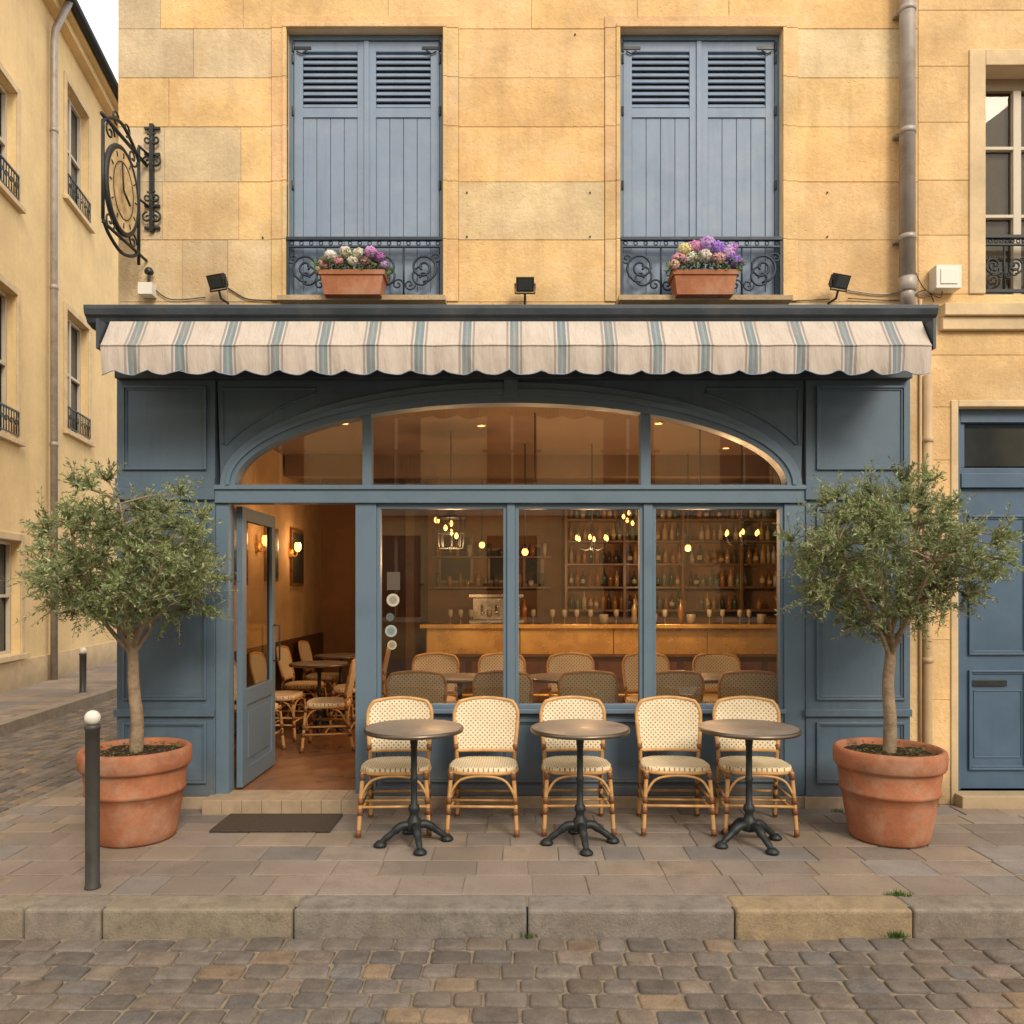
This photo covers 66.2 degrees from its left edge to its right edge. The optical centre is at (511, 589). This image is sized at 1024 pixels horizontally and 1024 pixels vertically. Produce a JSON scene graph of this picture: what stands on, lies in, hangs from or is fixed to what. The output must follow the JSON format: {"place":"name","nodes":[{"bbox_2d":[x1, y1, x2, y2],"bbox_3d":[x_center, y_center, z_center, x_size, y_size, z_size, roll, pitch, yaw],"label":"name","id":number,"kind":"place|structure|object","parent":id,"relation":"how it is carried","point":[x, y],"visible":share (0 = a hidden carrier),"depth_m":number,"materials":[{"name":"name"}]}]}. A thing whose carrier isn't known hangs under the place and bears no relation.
{"place":"outdoors","nodes":[
{"label":"outdoors","id":0,"kind":"place"},
{"bbox_2d":[0,661,116,735],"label":"pavement","id":1,"kind":"structure","parent":0,"point":[28,706],"depth_m":11.79,"materials":[{"name":"stone"}]},
{"bbox_2d":[0,0,117,693],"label":"corner townhouse","id":2,"kind":"structure","parent":1,"relation":"on","point":[58,250],"depth_m":13.95,"materials":[{"name":"stone"}]},
{"bbox_2d":[0,84,80,654],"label":"windows","id":3,"kind":"structure","parent":2,"relation":"in","point":[74,119],"depth_m":12.78,"materials":[{"name":"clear glass"}]},
{"bbox_2d":[79,647,86,692],"bbox_3d":[-6.722,1.250,12.300,0.112,0.701,0.112,0,0,0],"label":"bollard","id":4,"kind":"object","parent":1,"relation":"on","point":[82,669],"visible":1,"depth_m":12.26,"materials":[{"name":"metal"}]},
{"bbox_2d":[77,0,117,81],"label":"sky","id":5,"kind":"structure","parent":0,"point":[101,15],"materials":[{"name":"white"}]},
{"bbox_2d":[0,698,1023,1023],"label":"cobblestone road","id":6,"kind":"structure","parent":0,"point":[542,980],"depth_m":3.52,"materials":[{"name":"stone"}]},
{"bbox_2d":[512,805,938,937],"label":"weeds","id":7,"kind":"object","parent":6,"relation":"on","point":[896,934],"visible":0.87,"depth_m":3.92,"materials":[{"name":"green plant"}]},
{"bbox_2d":[0,782,1023,906],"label":"pavement","id":8,"kind":"structure","parent":0,"point":[963,852],"depth_m":4.67,"materials":[{"name":"grey stone"}]},
{"bbox_2d":[84,710,100,890],"bbox_3d":[-2.250,1.122,4.210,0.081,0.955,0.081,0,0,0],"label":"bollard","id":9,"kind":"object","parent":8,"relation":"on","point":[92,727],"visible":1,"depth_m":4.18,"materials":[{"name":"metal"}]},
{"bbox_2d":[76,737,191,848],"bbox_3d":[-2.433,1.303,5.080,0.677,0.587,0.677,0,0,0],"label":"terracotta planter","id":10,"kind":"object","parent":8,"relation":"on","point":[141,794],"visible":0.86,"depth_m":4.86,"materials":[{"name":"ceramic"}]},
{"bbox_2d":[0,456,239,752],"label":"olive tree","id":11,"kind":"object","parent":10,"relation":"in","point":[107,588],"visible":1,"depth_m":4.89,"materials":[{"name":"green plant"}]},
{"bbox_2d":[209,814,342,831],"bbox_3d":[-1.596,1.589,5.365,0.798,0.014,0.390,0,0,0],"label":"doormat","id":12,"kind":"object","parent":8,"relation":"on","point":[278,823],"visible":1,"depth_m":5.32,"materials":[{"name":"fabric"}]},
{"bbox_2d":[356,696,433,837],"bbox_3d":[-0.775,1.174,5.303,0.488,0.852,0.508,0,0,-3],"label":"bistro chair","id":13,"kind":"object","parent":8,"relation":"on","point":[393,708],"visible":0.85,"depth_m":5.45,"materials":[{"name":"wicker"}]},
{"bbox_2d":[364,719,463,855],"bbox_3d":[-0.618,1.230,4.950,0.626,0.734,0.626,0,0,-6],"label":"bistro table","id":14,"kind":"object","parent":8,"relation":"on","point":[413,731],"visible":1,"depth_m":4.92,"materials":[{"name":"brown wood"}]},
{"bbox_2d":[164,0,781,304],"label":"wall","id":15,"kind":"structure","parent":8,"relation":"on","point":[622,32],"depth_m":5.88,"materials":[{"name":"beige stone"}]},
{"bbox_2d":[289,35,442,294],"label":"shutters","id":16,"kind":"object","parent":15,"relation":"attached to","point":[365,135],"visible":0.84,"depth_m":5.93,"materials":[{"name":"blue paint"}]},
{"bbox_2d":[118,0,918,741],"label":"ashlar blocks","id":17,"kind":"structure","parent":15,"relation":"attached to","point":[194,78],"depth_m":5.85,"materials":[{"name":"stone"}]},
{"bbox_2d":[100,110,160,264],"bbox_3d":[-2.672,-2.898,5.522,0.146,1.120,0.645,0,0,0],"label":"hanging clock sign","id":18,"kind":"object","parent":17,"relation":"attached to","point":[120,190],"visible":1,"depth_m":5.50,"materials":[{"name":"metal"}]},
{"bbox_2d":[138,267,156,297],"bbox_3d":[-2.697,-2.279,5.803,0.103,0.213,0.085,0,0,0],"label":"wall sensor","id":19,"kind":"object","parent":17,"relation":"attached to","point":[148,289],"depth_m":5.77,"materials":[{"name":"white plastic"}]},
{"bbox_2d":[206,273,228,303],"bbox_3d":[-2.128,-2.207,5.738,0.157,0.188,0.164,0,0,20],"label":"floodlight","id":20,"kind":"object","parent":17,"relation":"attached to","point":[218,281],"visible":1,"depth_m":5.68,"materials":[{"name":"black metal"}]},
{"bbox_2d":[514,277,535,304],"bbox_3d":[0.095,-2.185,5.739,0.157,0.188,0.164,0,0,0],"label":"floodlight","id":21,"kind":"object","parent":17,"relation":"attached to","point":[524,285],"visible":0.91,"depth_m":5.69,"materials":[{"name":"black metal"}]},
{"bbox_2d":[262,33,827,238],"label":"wall fixings","id":22,"kind":"structure","parent":17,"relation":"attached to","point":[589,192],"depth_m":5.84,"materials":[{"name":"metal"}]},
{"bbox_2d":[156,273,942,301],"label":"cables","id":23,"kind":"object","parent":17,"relation":"attached to","point":[918,293],"visible":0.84,"depth_m":5.83,"materials":[{"name":"black metal"}]},
{"bbox_2d":[827,273,850,304],"bbox_3d":[2.369,-2.207,5.738,0.157,0.188,0.164,0,0,-20],"label":"floodlight","id":24,"kind":"object","parent":17,"relation":"attached to","point":[837,281],"visible":1,"depth_m":5.68,"materials":[{"name":"black metal"}]},
{"bbox_2d":[892,0,916,304],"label":"drainpipe","id":25,"kind":"object","parent":17,"relation":"attached to","point":[905,16],"visible":0.98,"depth_m":5.71,"materials":[{"name":"grey metal"}]},
{"bbox_2d":[271,16,797,304],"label":"window surrounds","id":26,"kind":"object","parent":15,"relation":"attached to","point":[614,25],"visible":0.98,"depth_m":5.84,"materials":[{"name":"stone"}]},
{"bbox_2d":[311,245,394,297],"bbox_3d":[-1.147,-2.294,5.678,0.584,0.347,0.263,0,0,0],"label":"flower box","id":27,"kind":"object","parent":26,"relation":"on","point":[350,282],"visible":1,"depth_m":5.62,"materials":[{"name":"ceramic"}]},
{"bbox_2d":[286,237,442,294],"bbox_3d":[-1.096,-2.388,5.840,1.159,0.467,0.036,0,0,0],"label":"balcony railing","id":28,"kind":"object","parent":26,"relation":"on","point":[364,239],"visible":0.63,"depth_m":5.83,"materials":[{"name":"black metal"}]},
{"bbox_2d":[620,237,782,294],"bbox_3d":[1.408,-2.388,5.840,1.204,0.467,0.036,0,0,0],"label":"balcony railing","id":29,"kind":"object","parent":26,"relation":"on","point":[779,240],"visible":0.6,"depth_m":5.83,"materials":[{"name":"black metal"}]},
{"bbox_2d":[663,236,746,297],"bbox_3d":[1.388,-2.328,5.679,0.585,0.415,0.250,0,0,0],"label":"flower box","id":30,"kind":"object","parent":26,"relation":"on","point":[704,282],"visible":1,"depth_m":5.62,"materials":[{"name":"ceramic"}]},
{"bbox_2d":[620,35,778,294],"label":"shutters","id":31,"kind":"object","parent":15,"relation":"attached to","point":[699,135],"visible":0.89,"depth_m":5.93,"materials":[{"name":"blue paint"}]},
{"bbox_2d":[444,696,519,837],"bbox_3d":[-0.188,1.174,5.306,0.488,0.852,0.508,0,0,2],"label":"bistro chair","id":32,"kind":"object","parent":8,"relation":"on","point":[490,723],"visible":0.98,"depth_m":5.47,"materials":[{"name":"wicker"}]},
{"bbox_2d":[181,790,843,814],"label":"stone plinth and step","id":33,"kind":"structure","parent":8,"relation":"on","point":[289,802],"depth_m":5.75,"materials":[{"name":"beige stone"}]},
{"bbox_2d":[113,379,911,795],"bbox_3d":[0.005,-0.152,5.933,5.851,3.335,0.375,0,0,0],"label":"shop front joinery","id":34,"kind":"object","parent":33,"relation":"on","point":[221,437],"visible":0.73,"depth_m":5.78,"materials":[{"name":"blue paint"}]},
{"bbox_2d":[237,506,279,787],"bbox_3d":[-2.026,0.430,6.330,0.103,2.120,0.820,0,0,0],"label":"open door","id":35,"kind":"structure","parent":34,"relation":"attached to","point":[255,730],"depth_m":6.20,"materials":[{"name":"blue paint"}]},
{"bbox_2d":[83,305,938,379],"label":"cornice","id":36,"kind":"structure","parent":34,"relation":"attached to","point":[107,314],"depth_m":5.31,"materials":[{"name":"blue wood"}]},
{"bbox_2d":[96,318,935,375],"bbox_3d":[0.026,-1.616,5.490,5.540,0.395,0.664,0,0,0],"label":"striped awning","id":37,"kind":"object","parent":36,"relation":"attached to","point":[331,348],"visible":1,"depth_m":5.18,"materials":[{"name":"fabric"}]},
{"bbox_2d":[539,696,616,836],"bbox_3d":[0.430,1.174,5.325,0.488,0.852,0.508,0,0,-1],"label":"bistro chair","id":38,"kind":"object","parent":8,"relation":"on","point":[569,707],"visible":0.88,"depth_m":5.46,"materials":[{"name":"wicker"}]},
{"bbox_2d":[530,719,629,855],"bbox_3d":[0.429,1.230,4.950,0.626,0.734,0.626,0,0,6],"label":"bistro table","id":39,"kind":"object","parent":8,"relation":"on","point":[579,731],"visible":1,"depth_m":4.92,"materials":[{"name":"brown wood"}]},
{"bbox_2d":[234,407,1023,790],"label":"room shell","id":40,"kind":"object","parent":8,"relation":"on","point":[316,611],"visible":0.29,"depth_m":9.42,"materials":[{"name":"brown wood"}]},
{"bbox_2d":[234,660,285,750],"bbox_3d":[-2.390,1.072,7.150,0.526,0.883,0.506,0,0,0],"label":"bistro chair","id":41,"kind":"object","parent":40,"relation":"on","point":[278,708],"visible":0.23,"depth_m":7.34,"materials":[{"name":"wicker"}]},
{"bbox_2d":[255,535,266,551],"bbox_3d":[-2.665,-0.490,8.350,0.170,0.180,0.080,0,0,0],"label":"wall sconce","id":42,"kind":"object","parent":40,"relation":"attached to","point":[258,545],"depth_m":8.32,"materials":[{"name":"gold metal"}]},
{"bbox_2d":[249,652,308,742],"bbox_3d":[-2.390,1.072,8.000,0.526,0.883,0.506,0,0,0],"label":"bistro chair","id":43,"kind":"object","parent":40,"relation":"on","point":[258,665],"visible":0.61,"depth_m":7.96,"materials":[{"name":"wicker"}]},
{"bbox_2d":[289,542,300,556],"bbox_3d":[-2.665,-0.490,9.600,0.170,0.180,0.080,0,0,0],"label":"wall sconce","id":44,"kind":"object","parent":40,"relation":"attached to","point":[297,545],"depth_m":9.57,"materials":[{"name":"gold metal"}]},
{"bbox_2d":[275,645,328,726],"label":"bistro chair","id":45,"kind":"object","parent":40,"relation":"on","point":[287,672],"visible":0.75,"depth_m":8.88,"materials":[{"name":"wicker"}]},
{"bbox_2d":[289,660,348,733],"bbox_3d":[-2.050,1.143,8.350,0.626,0.734,0.626,0,0,0],"label":"bistro table","id":46,"kind":"object","parent":40,"relation":"on","point":[318,665],"visible":0.83,"depth_m":8.31,"materials":[{"name":"brown wood"}]},
{"bbox_2d":[296,640,342,713],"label":"bistro chair","id":47,"kind":"object","parent":40,"relation":"on","point":[304,649],"visible":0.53,"depth_m":9.74,"materials":[{"name":"wicker"}]},
{"bbox_2d":[300,658,354,753],"bbox_3d":[-1.721,1.072,7.503,0.526,0.883,0.506,0,0,-6],"label":"bistro chair","id":48,"kind":"object","parent":40,"relation":"on","point":[345,702],"visible":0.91,"depth_m":7.30,"materials":[{"name":"wicker"}]},
{"bbox_2d":[314,653,354,717],"bbox_3d":[-2.050,1.143,9.400,0.626,0.734,0.626,0,0,0],"label":"bistro table","id":49,"kind":"object","parent":40,"relation":"on","point":[340,656],"visible":0.55,"depth_m":9.32,"materials":[{"name":"brown wood"}]},
{"bbox_2d":[328,684,354,731],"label":"bistro chair","id":50,"kind":"object","parent":40,"relation":"on","point":[338,690],"visible":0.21,"depth_m":8.37,"materials":[{"name":"wicker"}]},
{"bbox_2d":[349,646,390,716],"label":"bistro chair","id":51,"kind":"object","parent":40,"relation":"on","point":[385,664],"visible":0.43,"depth_m":9.41,"materials":[{"name":"wicker"}]},
{"bbox_2d":[234,508,543,585],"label":"pictures and blackboards","id":52,"kind":"object","parent":40,"relation":"attached to","point":[532,567],"visible":0.6,"depth_m":11.15,"materials":[{"name":"brown wood"}]},
{"bbox_2d":[386,670,446,702],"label":"bistro chair","id":53,"kind":"object","parent":40,"relation":"on","point":[430,686],"visible":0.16,"depth_m":6.20,"materials":[{"name":"wicker"}]},
{"bbox_2d":[411,652,459,702],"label":"bistro chair","id":54,"kind":"object","parent":40,"relation":"on","point":[441,662],"visible":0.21,"depth_m":7.89,"materials":[{"name":"wicker"}]},
{"bbox_2d":[434,477,439,522],"bbox_3d":[-0.898,-1.199,9.400,0.072,0.802,0.070,0,0,0],"label":"pendant lamp","id":55,"kind":"object","parent":40,"relation":"hanging from","point":[438,520],"visible":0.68,"depth_m":9.39,"materials":[{"name":"glass"}]},
{"bbox_2d":[436,431,465,548],"bbox_3d":[-0.613,-1.009,7.900,0.301,1.181,0.301,0,0,0],"label":"pendant lamp","id":56,"kind":"object","parent":40,"relation":"hanging from","point":[451,515],"visible":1,"depth_m":7.89,"materials":[{"name":"metal"}]},
{"bbox_2d":[442,673,476,699],"bbox_3d":[-0.467,1.143,7.050,0.626,0.734,0.626,0,0,0],"label":"bistro table","id":57,"kind":"object","parent":40,"relation":"on","point":[459,679],"visible":0.21,"depth_m":7.03,"materials":[{"name":"brown wood"}]},
{"bbox_2d":[479,538,484,547],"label":"pendant lamp","id":58,"kind":"object","parent":40,"relation":"hanging from","point":[481,544],"visible":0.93,"depth_m":9.58,"materials":[{"name":"glass"}]},
{"bbox_2d":[478,652,525,672],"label":"bistro chair","id":59,"kind":"object","parent":40,"relation":"on","point":[490,662],"visible":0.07,"depth_m":7.89,"materials":[{"name":"wicker"}]},
{"bbox_2d":[472,670,532,702],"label":"bistro chair","id":60,"kind":"object","parent":40,"relation":"on","point":[487,683],"visible":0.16,"depth_m":6.20,"materials":[{"name":"wicker"}]},
{"bbox_2d":[522,444,527,555],"bbox_3d":[0.142,-0.988,8.600,0.072,1.224,0.070,0,0,0],"label":"pendant lamp","id":61,"kind":"object","parent":40,"relation":"hanging from","point":[524,552],"visible":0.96,"depth_m":8.60,"materials":[{"name":"glass"}]},
{"bbox_2d":[534,413,535,484],"bbox_3d":[0.208,-1.196,7.100,0.072,0.808,0.070,0,0,0],"label":"pendant lamp","id":62,"kind":"object","parent":40,"relation":"hanging from","point":[534,448],"visible":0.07,"depth_m":7.10,"materials":[{"name":"metal"}]},
{"bbox_2d":[341,422,730,448],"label":"ceiling spots","id":63,"kind":"object","parent":40,"relation":"attached to","point":[654,423],"visible":0.83,"depth_m":7.55,"materials":[{"name":"white metal"}]},
{"bbox_2d":[529,673,562,688],"bbox_3d":[0.431,1.143,7.050,0.626,0.734,0.626,0,0,0],"label":"bistro table","id":64,"kind":"object","parent":40,"relation":"on","point":[547,677],"visible":0.09,"depth_m":6.96,"materials":[{"name":"brown wood"}]},
{"bbox_2d":[546,652,594,697],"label":"bistro chair","id":65,"kind":"object","parent":40,"relation":"on","point":[564,662],"visible":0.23,"depth_m":7.89,"materials":[{"name":"wicker"}]},
{"bbox_2d":[558,670,618,702],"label":"bistro chair","id":66,"kind":"object","parent":40,"relation":"on","point":[603,686],"visible":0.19,"depth_m":6.20,"materials":[{"name":"wicker"}]},
{"bbox_2d":[575,444,608,550],"bbox_3d":[0.876,-1.016,8.600,0.380,1.167,0.387,0,0,0],"label":"pendant lamp","id":67,"kind":"object","parent":40,"relation":"hanging from","point":[592,539],"visible":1,"depth_m":8.60,"materials":[{"name":"metal"}]},
{"bbox_2d":[420,623,776,702],"bbox_3d":[1.256,0.968,9.990,4.795,1.085,0.619,0,0,0],"label":"bar counter","id":68,"kind":"object","parent":40,"relation":"on","point":[607,647],"visible":0.27,"depth_m":9.80,"materials":[{"name":"brown wood"}]},
{"bbox_2d":[469,594,523,623],"bbox_3d":[-0.200,0.239,10.083,0.700,0.379,0.394,0,0,0],"label":"coffee machine","id":69,"kind":"object","parent":68,"relation":"on","point":[482,603],"visible":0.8,"depth_m":10.02,"materials":[{"name":"metal"}]},
{"bbox_2d":[436,510,776,623],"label":"bottles and glasses","id":70,"kind":"object","parent":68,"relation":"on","point":[767,556],"visible":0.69,"depth_m":10.97,"materials":[{"name":"brown glass"}]},
{"bbox_2d":[430,510,776,618],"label":"back bar shelves","id":71,"kind":"object","parent":40,"relation":"on","point":[739,564],"visible":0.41,"depth_m":10.90,"materials":[{"name":"brown wood"}]},
{"bbox_2d":[616,510,637,533],"bbox_3d":[1.404,-1.141,9.500,0.301,0.918,0.301,0,0,0],"label":"pendant lamp","id":72,"kind":"object","parent":40,"relation":"hanging from","point":[627,521],"visible":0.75,"depth_m":9.49,"materials":[{"name":"metal"}]},
{"bbox_2d":[622,653,669,702],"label":"bistro chair","id":73,"kind":"object","parent":40,"relation":"on","point":[630,670],"visible":0.27,"depth_m":7.87,"materials":[{"name":"wicker"}]},
{"bbox_2d":[656,670,704,702],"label":"bistro chair","id":74,"kind":"object","parent":40,"relation":"on","point":[686,684],"visible":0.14,"depth_m":6.19,"materials":[{"name":"wicker"}]},
{"bbox_2d":[685,453,690,550],"bbox_3d":[2.063,-1.026,9.200,0.072,1.148,0.070,0,0,0],"label":"pendant lamp","id":75,"kind":"object","parent":40,"relation":"hanging from","point":[687,547],"visible":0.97,"depth_m":9.20,"materials":[{"name":"glass"}]},
{"bbox_2d":[699,429,700,484],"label":"pendant lamp","id":76,"kind":"object","parent":40,"relation":"hanging from","point":[699,457],"visible":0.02,"depth_m":7.10,"materials":[{"name":"metal"}]},
{"bbox_2d":[701,673,721,683],"bbox_3d":[1.688,1.143,7.050,0.626,0.734,0.626,0,0,0],"label":"bistro table","id":77,"kind":"object","parent":40,"relation":"on","point":[710,678],"visible":0.06,"depth_m":6.96,"materials":[{"name":"brown wood"}]},
{"bbox_2d":[692,652,740,702],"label":"bistro chair","id":78,"kind":"object","parent":40,"relation":"on","point":[716,663],"visible":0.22,"depth_m":7.89,"materials":[{"name":"wicker"}]},
{"bbox_2d":[725,445,759,545],"bbox_3d":[2.461,-1.037,8.400,0.380,1.126,0.387,0,0,0],"label":"pendant lamp","id":79,"kind":"object","parent":40,"relation":"hanging from","point":[742,532],"visible":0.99,"depth_m":8.40,"materials":[{"name":"metal"}]},
{"bbox_2d":[718,670,776,702],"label":"bistro chair","id":80,"kind":"object","parent":40,"relation":"on","point":[758,683],"visible":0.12,"depth_m":6.20,"materials":[{"name":"wicker"}]},
{"bbox_2d":[635,696,716,836],"bbox_3d":[1.091,1.174,5.325,0.488,0.852,0.508,0,0,2],"label":"bistro chair","id":81,"kind":"object","parent":8,"relation":"on","point":[667,723],"visible":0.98,"depth_m":5.49,"materials":[{"name":"wicker"}]},
{"bbox_2d":[698,719,801,855],"bbox_3d":[1.494,1.230,4.950,0.626,0.734,0.626,0,0,-11],"label":"bistro table","id":82,"kind":"object","parent":8,"relation":"on","point":[748,731],"visible":1,"depth_m":4.91,"materials":[{"name":"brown wood"}]},
{"bbox_2d":[712,696,799,837],"bbox_3d":[1.630,1.174,5.318,0.488,0.852,0.508,0,0,4],"label":"bistro chair","id":83,"kind":"object","parent":8,"relation":"on","point":[748,707],"visible":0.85,"depth_m":5.46,"materials":[{"name":"wicker"}]},
{"bbox_2d":[833,737,948,848],"bbox_3d":[2.440,1.304,5.080,0.677,0.586,0.677,0,0,0],"label":"terracotta planter","id":84,"kind":"object","parent":8,"relation":"on","point":[891,800],"visible":0.99,"depth_m":4.85,"materials":[{"name":"ceramic"}]},
{"bbox_2d":[773,453,1023,752],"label":"olive tree","id":85,"kind":"object","parent":84,"relation":"in","point":[908,603],"visible":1,"depth_m":4.86,"materials":[{"name":"green plant"}]},
{"bbox_2d":[918,67,1023,409],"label":"wall","id":86,"kind":"structure","parent":8,"relation":"on","point":[1004,72],"depth_m":5.90,"materials":[{"name":"beige stone"}]},
{"bbox_2d":[919,299,933,744],"bbox_3d":[3.060,-0.271,5.790,0.100,3.743,0.083,0,0,-38],"label":"drainpipe","id":87,"kind":"object","parent":86,"relation":"attached to","point":[926,441],"visible":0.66,"depth_m":5.77,"materials":[{"name":"beige metal"}]},
{"bbox_2d":[929,265,960,292],"bbox_3d":[3.196,-2.294,5.789,0.185,0.170,0.112,0,0,0],"label":"junction box","id":88,"kind":"object","parent":86,"relation":"attached to","point":[945,278],"visible":1,"depth_m":5.74,"materials":[{"name":"white plastic"}]},
{"bbox_2d":[918,0,1023,803],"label":"ashlar blocks","id":89,"kind":"structure","parent":86,"relation":"attached to","point":[977,365],"depth_m":5.85,"materials":[{"name":"stone"}]},
{"bbox_2d":[939,49,1023,808],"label":"stone trim","id":90,"kind":"structure","parent":86,"relation":"attached to","point":[981,316],"depth_m":5.84,"materials":[{"name":"beige stone"}]},
{"bbox_2d":[958,410,1023,789],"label":"front door","id":91,"kind":"structure","parent":86,"relation":"attached to","point":[991,644],"depth_m":5.95,"materials":[{"name":"blue paint"}]},
{"bbox_2d":[985,79,1023,293],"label":"window","id":92,"kind":"structure","parent":86,"relation":"attached to","point":[1004,156],"depth_m":6.06,"materials":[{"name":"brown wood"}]},
{"bbox_2d":[986,235,1023,292],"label":"window railing","id":93,"kind":"object","parent":86,"relation":"on","point":[1005,238],"depth_m":5.88,"materials":[{"name":"metal"}]},
{"label":"ground","id":94,"kind":"structure","parent":0,"visible":0},
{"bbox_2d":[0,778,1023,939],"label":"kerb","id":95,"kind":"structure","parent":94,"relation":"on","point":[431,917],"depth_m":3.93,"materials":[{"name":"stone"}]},
{"label":"glazing","id":96,"kind":"object","parent":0,"visible":0},
{"bbox_2d":[385,572,399,649],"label":"window stickers","id":97,"kind":"object","parent":96,"relation":"attached to","point":[393,580],"depth_m":5.84,"materials":[{"name":"paper"}]}
]}

